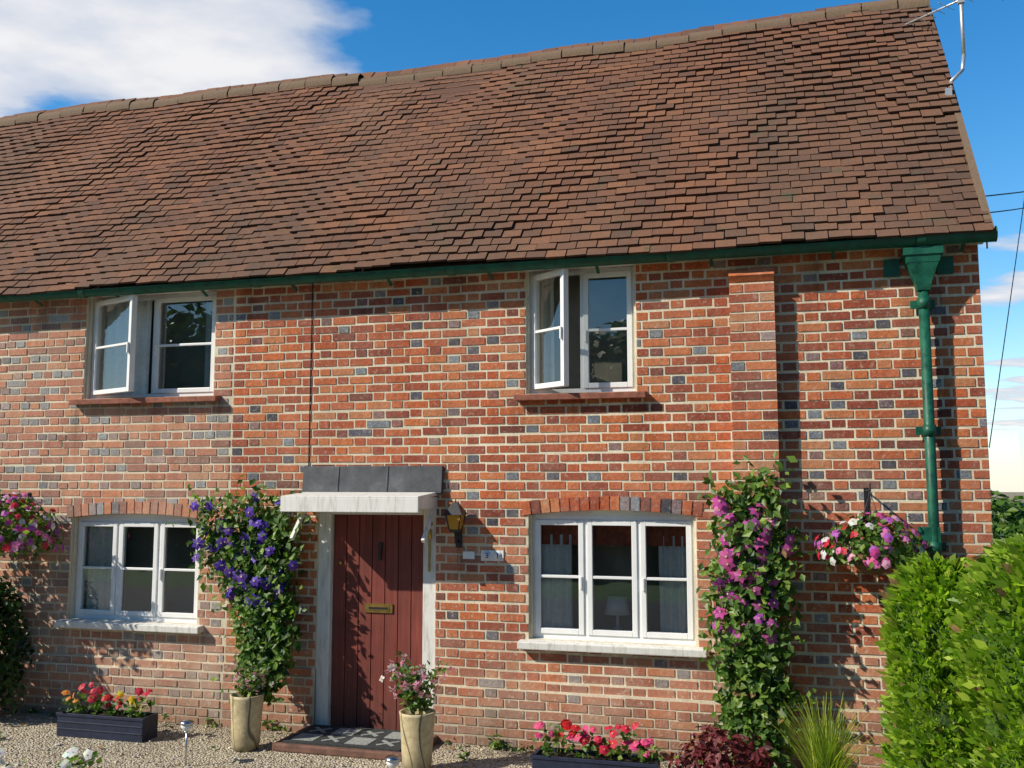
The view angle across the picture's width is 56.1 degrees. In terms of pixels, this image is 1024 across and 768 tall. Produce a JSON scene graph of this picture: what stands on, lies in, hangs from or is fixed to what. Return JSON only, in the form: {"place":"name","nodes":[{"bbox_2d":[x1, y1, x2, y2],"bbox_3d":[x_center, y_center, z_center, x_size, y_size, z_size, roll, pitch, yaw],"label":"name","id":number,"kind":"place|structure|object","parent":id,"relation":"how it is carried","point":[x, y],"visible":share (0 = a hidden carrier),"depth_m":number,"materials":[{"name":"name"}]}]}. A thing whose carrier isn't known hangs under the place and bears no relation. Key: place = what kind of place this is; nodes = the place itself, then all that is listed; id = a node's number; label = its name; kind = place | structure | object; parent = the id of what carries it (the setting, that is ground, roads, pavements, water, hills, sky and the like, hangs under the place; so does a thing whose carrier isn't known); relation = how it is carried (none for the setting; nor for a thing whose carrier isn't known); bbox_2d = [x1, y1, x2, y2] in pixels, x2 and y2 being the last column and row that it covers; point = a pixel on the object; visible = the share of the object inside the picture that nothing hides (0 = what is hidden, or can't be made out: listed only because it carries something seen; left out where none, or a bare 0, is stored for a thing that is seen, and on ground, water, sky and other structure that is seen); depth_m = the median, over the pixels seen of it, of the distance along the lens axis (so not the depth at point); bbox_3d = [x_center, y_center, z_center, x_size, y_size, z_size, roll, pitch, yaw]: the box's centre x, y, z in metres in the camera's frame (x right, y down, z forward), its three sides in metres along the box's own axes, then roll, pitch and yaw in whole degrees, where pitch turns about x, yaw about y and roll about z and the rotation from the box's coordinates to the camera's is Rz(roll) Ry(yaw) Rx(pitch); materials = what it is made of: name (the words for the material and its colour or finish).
{"place":"outdoors","nodes":[
{"label":"outdoors","id":0,"kind":"place"},
{"bbox_2d":[0,489,64,557],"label":"hanging basket flowers","id":1,"kind":"object","parent":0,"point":[25,540],"visible":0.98,"depth_m":8.48,"materials":[{"name":"pink plant"}]},
{"bbox_2d":[66,496,702,518],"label":"lintel","id":2,"kind":"structure","parent":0,"point":[105,508],"depth_m":7.69,"materials":[{"name":"red brick"}]},
{"bbox_2d":[428,522,432,571],"bbox_3d":[-0.676,1.339,7.907,0.040,0.410,0.044,-2,-6,15],"label":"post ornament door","id":3,"kind":"structure","parent":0,"point":[429,548],"depth_m":7.91,"materials":[{"name":"gold metal"}]},
{"bbox_2d":[0,492,1023,767],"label":"gravel ground","id":4,"kind":"structure","parent":0,"point":[18,740],"depth_m":7.43,"materials":[{"name":"beige gravel"}]},
{"bbox_2d":[0,575,34,710],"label":"shrub","id":5,"kind":"object","parent":4,"relation":"on","point":[10,629],"visible":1,"depth_m":8.54,"materials":[{"name":"green plant"}]},
{"bbox_2d":[0,747,101,767],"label":"white flowers","id":6,"kind":"object","parent":4,"relation":"on","point":[87,758],"visible":1,"depth_m":6.30,"materials":[{"name":"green plant"}]},
{"bbox_2d":[56,682,157,742],"bbox_3d":[-3.347,2.694,7.935,0.891,0.420,0.287,-2,-6,15],"label":"planter","id":7,"kind":"object","parent":4,"relation":"on","point":[113,728],"depth_m":7.86,"materials":[{"name":"black wood"}]},
{"bbox_2d":[70,711,145,717],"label":"planter soil","id":8,"kind":"structure","parent":7,"relation":"in","point":[100,713],"depth_m":7.97,"materials":[{"name":"brown soil"}]},
{"bbox_2d":[179,719,194,766],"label":"solar lamp","id":9,"kind":"object","parent":4,"relation":"on","point":[184,722],"visible":1,"depth_m":7.07,"materials":[{"name":"metal"}]},
{"bbox_2d":[181,724,192,730],"bbox_3d":[-2.402,2.536,7.092,0.092,0.049,0.091,-2,-6,15],"label":"solar light lens","id":10,"kind":"object","parent":9,"relation":"attached to","point":[186,727],"visible":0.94,"depth_m":7.06,"materials":[{"name":"plastic"}]},
{"bbox_2d":[230,692,264,752],"bbox_3d":[-2.087,2.653,7.545,0.268,0.420,0.268,-2,-6,15],"label":"pot","id":11,"kind":"object","parent":4,"relation":"on","point":[246,716],"visible":0.94,"depth_m":7.45,"materials":[{"name":"ceramic"}]},
{"bbox_2d":[165,475,310,705],"bbox_3d":[-2.386,1.688,8.014,1.401,1.862,0.705,-2,-6,15],"label":"clematis vine","id":12,"kind":"object","parent":11,"relation":"in","point":[256,580],"visible":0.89,"depth_m":8.07,"materials":[{"name":"green plant"}]},
{"bbox_2d":[231,658,273,696],"bbox_3d":[-2.033,2.338,7.633,0.391,0.306,0.340,-2,-6,15],"label":"fuchsia plant","id":13,"kind":"object","parent":11,"relation":"in","point":[253,682],"visible":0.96,"depth_m":7.57,"materials":[{"name":"green plant"}]},
{"bbox_2d":[2,709,529,767],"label":"gravel pebbles","id":14,"kind":"object","parent":4,"relation":"on","point":[187,766],"visible":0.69,"depth_m":7.46,"materials":[{"name":"beige gravel"}]},
{"bbox_2d":[22,710,664,767],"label":"fallen leaves","id":15,"kind":"object","parent":4,"relation":"on","point":[101,746],"visible":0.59,"depth_m":7.52,"materials":[{"name":"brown plant"}]},
{"bbox_2d":[272,725,437,761],"bbox_3d":[-1.225,2.842,7.619,1.160,0.060,0.640,-2,-6,15],"label":"doorstep","id":16,"kind":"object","parent":4,"relation":"on","point":[279,746],"depth_m":7.35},
{"bbox_2d":[282,724,400,751],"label":"tiles","id":17,"kind":"object","parent":16,"relation":"on","point":[370,746],"depth_m":7.53,"materials":[{"name":"black tile"}]},
{"bbox_2d":[291,727,400,746],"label":"tiles","id":18,"kind":"object","parent":16,"relation":"on","point":[344,731],"depth_m":7.61,"materials":[{"name":"white tile"}]},
{"bbox_2d":[0,704,712,763],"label":"weeds","id":19,"kind":"object","parent":4,"relation":"on","point":[493,744],"visible":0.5,"depth_m":7.54,"materials":[{"name":"green plant"}]},
{"bbox_2d":[385,754,400,761],"bbox_3d":[-0.786,2.593,6.322,0.110,0.285,0.108,-2,-6,15],"label":"solar lamp","id":20,"kind":"object","parent":4,"relation":"on","point":[393,758],"visible":1,"depth_m":6.30,"materials":[{"name":"metal"}]},
{"bbox_2d":[386,761,399,767],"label":"solar light lens","id":21,"kind":"object","parent":20,"relation":"attached to","point":[392,764],"visible":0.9,"depth_m":6.30,"materials":[{"name":"clear plastic"}]},
{"bbox_2d":[399,707,435,767],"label":"pot","id":22,"kind":"object","parent":4,"relation":"on","point":[417,731],"visible":0.88,"depth_m":6.88,"materials":[{"name":"ceramic"}]},
{"bbox_2d":[379,650,454,714],"bbox_3d":[-0.695,2.203,7.053,0.557,0.454,0.389,0,-6,-3],"label":"fuchsia plant","id":23,"kind":"object","parent":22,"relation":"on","point":[408,686],"visible":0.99,"depth_m":6.98,"materials":[{"name":"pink plant"}]},
{"bbox_2d":[0,243,992,767],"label":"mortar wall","id":24,"kind":"structure","parent":4,"relation":"on","point":[580,463],"depth_m":7.74,"materials":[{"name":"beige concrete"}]},
{"bbox_2d":[0,492,30,536],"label":"hanging basket bracket","id":25,"kind":"object","parent":24,"relation":"attached to","point":[28,494],"visible":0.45,"depth_m":8.94,"materials":[{"name":"black metal"}]},
{"bbox_2d":[0,537,9,552],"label":"hanging basket","id":26,"kind":"object","parent":25,"relation":"hanging from","point":[6,540],"visible":0.13,"depth_m":8.57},
{"bbox_2d":[54,617,203,633],"bbox_3d":[-3.421,2.166,8.626,1.500,0.073,0.203,-2,-6,15],"label":"window sill","id":27,"kind":"structure","parent":24,"relation":"attached to","point":[168,627],"depth_m":8.54,"materials":[{"name":"white stone"}]},
{"bbox_2d":[75,514,199,622],"bbox_3d":[-3.399,1.665,8.758,1.360,0.960,0.104,-2,-6,15],"label":"ground window frame","id":28,"kind":"object","parent":24,"relation":"attached to","point":[119,523],"visible":0.86,"depth_m":8.76,"materials":[{"name":"white wood"}]},
{"bbox_2d":[69,517,199,617],"bbox_3d":[-3.409,1.681,8.720,1.364,0.920,0.060,-2,-6,15],"label":"window reveal","id":29,"kind":"object","parent":28,"relation":"attached to","point":[74,567],"depth_m":8.88,"materials":[{"name":"white paint"}]},
{"bbox_2d":[69,395,220,404],"bbox_3d":[-3.353,0.149,8.803,1.550,0.066,0.173,-2,-6,15],"label":"window sill","id":30,"kind":"structure","parent":24,"relation":"attached to","point":[145,400],"depth_m":8.70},
{"bbox_2d":[90,291,215,398],"bbox_3d":[-3.358,-0.363,8.839,1.390,0.970,0.336,-2,-6,15],"label":"window frame","id":31,"kind":"object","parent":24,"relation":"attached to","point":[130,345],"visible":0.84,"depth_m":8.89,"materials":[{"name":"white wood"}]},
{"bbox_2d":[85,292,216,398],"bbox_3d":[-3.337,-0.355,8.914,1.394,0.970,0.060,-2,-6,15],"label":"window reveal","id":32,"kind":"object","parent":31,"relation":"attached to","point":[89,348],"depth_m":9.08,"materials":[{"name":"white paint"}]},
{"bbox_2d":[280,492,437,542],"bbox_3d":[-1.250,1.088,7.883,1.200,0.401,0.461,-2,-6,15],"label":"canopy wood","id":33,"kind":"object","parent":24,"relation":"attached to","point":[303,503],"visible":1,"depth_m":7.71,"materials":[{"name":"white wood"}]},
{"bbox_2d":[301,466,443,493],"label":"canopy roof","id":34,"kind":"structure","parent":33,"relation":"on","point":[372,478],"depth_m":8.09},
{"bbox_2d":[315,508,435,724],"bbox_3d":[-1.126,1.964,8.071,1.070,1.900,0.120,-2,-6,15],"label":"door frame","id":35,"kind":"object","parent":24,"relation":"attached to","point":[325,621],"visible":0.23,"depth_m":8.10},
{"bbox_2d":[331,514,423,730],"bbox_3d":[-1.122,1.982,8.085,0.832,1.812,0.043,-2,-6,15],"label":"door leaf","id":36,"kind":"object","parent":35,"relation":"in","point":[366,646],"visible":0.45,"depth_m":8.07,"materials":[{"name":"red wood"}]},
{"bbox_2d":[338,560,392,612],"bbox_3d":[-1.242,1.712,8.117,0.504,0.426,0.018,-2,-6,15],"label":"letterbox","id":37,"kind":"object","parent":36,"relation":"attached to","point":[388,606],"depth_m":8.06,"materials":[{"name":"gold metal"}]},
{"bbox_2d":[369,542,387,609],"bbox_3d":[-1.121,1.616,8.088,0.170,0.554,0.028,-2,-6,15],"label":"door knocker","id":38,"kind":"object","parent":36,"relation":"attached to","point":[380,547],"depth_m":8.09,"materials":[{"name":"black metal"}]},
{"bbox_2d":[84,278,687,632],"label":"curtains","id":39,"kind":"object","parent":24,"relation":"attached to","point":[557,602],"visible":0.54,"depth_m":8.15,"materials":[{"name":"white fabric"}]},
{"bbox_2d":[91,275,692,631],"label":"window","id":40,"kind":"structure","parent":24,"relation":"in","point":[183,367],"depth_m":8.17,"materials":[{"name":"glass"}]},
{"bbox_2d":[443,498,466,547],"bbox_3d":[-0.456,1.132,7.803,0.160,0.400,0.180,-2,-6,15],"label":"lantern frame","id":41,"kind":"object","parent":24,"relation":"attached to","point":[455,508],"visible":0.98,"depth_m":7.77,"materials":[{"name":"black metal"}]},
{"bbox_2d":[447,515,464,529],"bbox_3d":[-0.459,1.121,7.794,0.120,0.116,0.120,-2,-6,15],"label":"lantern glass","id":42,"kind":"object","parent":41,"relation":"in","point":[453,521],"visible":0.9,"depth_m":7.75,"materials":[{"name":"yellow glass"}]},
{"bbox_2d":[463,550,503,560],"bbox_3d":[-0.234,1.393,7.799,0.345,0.085,0.016,-2,-6,15],"label":"house number plaque","id":43,"kind":"object","parent":24,"relation":"attached to","point":[492,555],"visible":1,"depth_m":7.78,"materials":[{"name":"white tile"}]},
{"bbox_2d":[5,242,983,302],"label":"eave soffit","id":44,"kind":"structure","parent":24,"relation":"attached to","point":[447,275],"depth_m":7.95,"materials":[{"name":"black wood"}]},
{"bbox_2d":[0,0,994,295],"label":"roof tiles","id":45,"kind":"object","parent":24,"relation":"attached to","point":[832,124],"visible":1,"depth_m":8.89,"materials":[{"name":"brown tile"}]},
{"bbox_2d":[903,0,972,94],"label":"tv aerial","id":46,"kind":"object","parent":45,"relation":"attached to","point":[960,3],"visible":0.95,"depth_m":8.46,"materials":[{"name":"metal"}]},
{"bbox_2d":[0,226,997,565],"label":"gutter and downpipe","id":47,"kind":"object","parent":24,"relation":"attached to","point":[920,258],"visible":0.98,"depth_m":7.18,"materials":[{"name":"green paint"}]},
{"bbox_2d":[514,391,646,400],"bbox_3d":[0.549,0.096,7.720,1.070,0.066,0.173,-2,-6,15],"label":"window sill","id":48,"kind":"structure","parent":24,"relation":"attached to","point":[590,395],"depth_m":7.63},
{"bbox_2d":[530,266,634,393],"bbox_3d":[0.546,-0.446,7.765,0.910,1.030,0.324,-2,-6,15],"label":"window frame","id":49,"kind":"object","parent":24,"relation":"attached to","point":[563,274],"visible":0.87,"depth_m":7.81,"materials":[{"name":"white wood"}]},
{"bbox_2d":[526,265,636,393],"bbox_3d":[0.566,-0.439,7.834,0.914,1.030,0.060,-2,-6,15],"label":"window reveal","id":50,"kind":"object","parent":49,"relation":"attached to","point":[528,330],"depth_m":7.90,"materials":[{"name":"white paint"}]},
{"bbox_2d":[517,637,707,657],"bbox_3d":[0.775,2.044,7.468,1.470,0.073,0.203,-2,-6,15],"label":"window sill","id":51,"kind":"structure","parent":24,"relation":"attached to","point":[621,648],"depth_m":7.39,"materials":[{"name":"white stone"}]},
{"bbox_2d":[531,510,695,643],"bbox_3d":[0.797,1.513,7.604,1.330,1.020,0.104,-2,-6,15],"label":"window frame","id":52,"kind":"object","parent":24,"relation":"attached to","point":[585,521],"visible":0.96,"depth_m":7.58,"materials":[{"name":"white wood"}]},
{"bbox_2d":[542,525,685,545],"bbox_3d":[0.805,1.180,7.686,1.260,0.220,0.021,-2,-6,15],"label":"curtain valance","id":53,"kind":"object","parent":52,"relation":"attached to","point":[611,535],"visible":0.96,"depth_m":7.68,"materials":[{"name":"red fabric"}]},
{"bbox_2d":[529,515,697,645],"bbox_3d":[0.787,1.529,7.566,1.334,0.980,0.060,-2,-6,15],"label":"window reveal","id":54,"kind":"object","parent":24,"relation":"attached to","point":[531,577],"depth_m":7.68,"materials":[{"name":"white paint"}]},
{"bbox_2d":[308,191,1023,465],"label":"overhead cables","id":55,"kind":"object","parent":24,"relation":"attached to","point":[1001,358],"visible":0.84,"depth_m":8.35,"materials":[{"name":"black plastic"}]},
{"bbox_2d":[854,483,879,548],"bbox_3d":[2.546,0.953,6.835,0.230,0.496,0.442,1,-6,-7],"label":"hanging basket bracket","id":56,"kind":"object","parent":24,"relation":"attached to","point":[867,494],"visible":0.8,"depth_m":6.90,"materials":[{"name":"black metal"}]},
{"bbox_2d":[849,552,895,575],"bbox_3d":[2.520,1.263,6.709,0.330,0.150,0.330,-2,-6,15],"label":"hanging basket","id":57,"kind":"object","parent":56,"relation":"hanging from","point":[862,567],"visible":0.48,"depth_m":6.63,"materials":[{"name":"brown wicker"}]},
{"bbox_2d":[814,511,928,570],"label":"hanging basket flowers","id":58,"kind":"object","parent":57,"relation":"in","point":[836,551],"visible":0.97,"depth_m":6.56,"materials":[{"name":"pink plant"}]},
{"bbox_2d":[529,719,661,767],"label":"flowers","id":59,"kind":"object","parent":4,"relation":"on","point":[605,749],"depth_m":6.47,"materials":[{"name":"pink plant"}]},
{"bbox_2d":[539,751,654,762],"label":"planter soil","id":60,"kind":"structure","parent":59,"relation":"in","point":[598,757],"depth_m":6.56,"materials":[{"name":"brown soil"}]},
{"bbox_2d":[666,722,778,767],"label":"red maple shrub","id":61,"kind":"object","parent":4,"relation":"on","point":[745,756],"visible":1,"depth_m":6.09,"materials":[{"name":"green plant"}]},
{"bbox_2d":[696,451,822,767],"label":"clematis vine","id":62,"kind":"object","parent":4,"relation":"on","point":[753,597],"visible":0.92,"depth_m":6.91,"materials":[{"name":"green plant"}]},
{"bbox_2d":[757,692,883,767],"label":"ornamental grass plant","id":63,"kind":"object","parent":4,"relation":"on","point":[822,747],"visible":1,"depth_m":5.99,"materials":[{"name":"green plant"}]},
{"bbox_2d":[871,550,983,767],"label":"conifer sprays","id":64,"kind":"object","parent":4,"relation":"on","point":[923,567],"visible":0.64,"depth_m":5.34,"materials":[{"name":"green plant"}]},
{"bbox_2d":[891,569,976,767],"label":"conifer","id":65,"kind":"object","parent":4,"relation":"on","point":[944,720],"visible":0.23,"depth_m":5.27,"materials":[{"name":"green plant"}]},
{"bbox_2d":[938,533,1023,767],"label":"conifer sprays","id":66,"kind":"object","parent":4,"relation":"on","point":[981,570],"visible":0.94,"depth_m":4.83,"materials":[{"name":"green plant"}]},
{"bbox_2d":[970,559,1023,767],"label":"conifer","id":67,"kind":"object","parent":4,"relation":"on","point":[990,727],"visible":0.29,"depth_m":4.76,"materials":[{"name":"green plant"}]},
{"bbox_2d":[0,0,1023,491],"label":"sky","id":68,"kind":"structure","parent":0,"point":[54,54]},
{"bbox_2d":[604,595,630,629],"bbox_3d":[0.852,1.865,7.747,0.220,0.300,0.220,-2,-6,15],"label":"window lamp","id":69,"kind":"object","parent":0,"point":[617,606],"visible":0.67,"depth_m":7.69,"materials":[{"name":"grey fabric"}]},
{"bbox_2d":[994,502,1023,535],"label":"verge lawn","id":70,"kind":"structure","parent":0,"point":[1008,522],"depth_m":46.05,"materials":[{"name":"green plant"}]},
{"bbox_2d":[990,489,1023,543],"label":"hedge","id":71,"kind":"object","parent":70,"relation":"on","point":[1012,514],"visible":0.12,"depth_m":15.22,"materials":[{"name":"green plant"}]}
]}

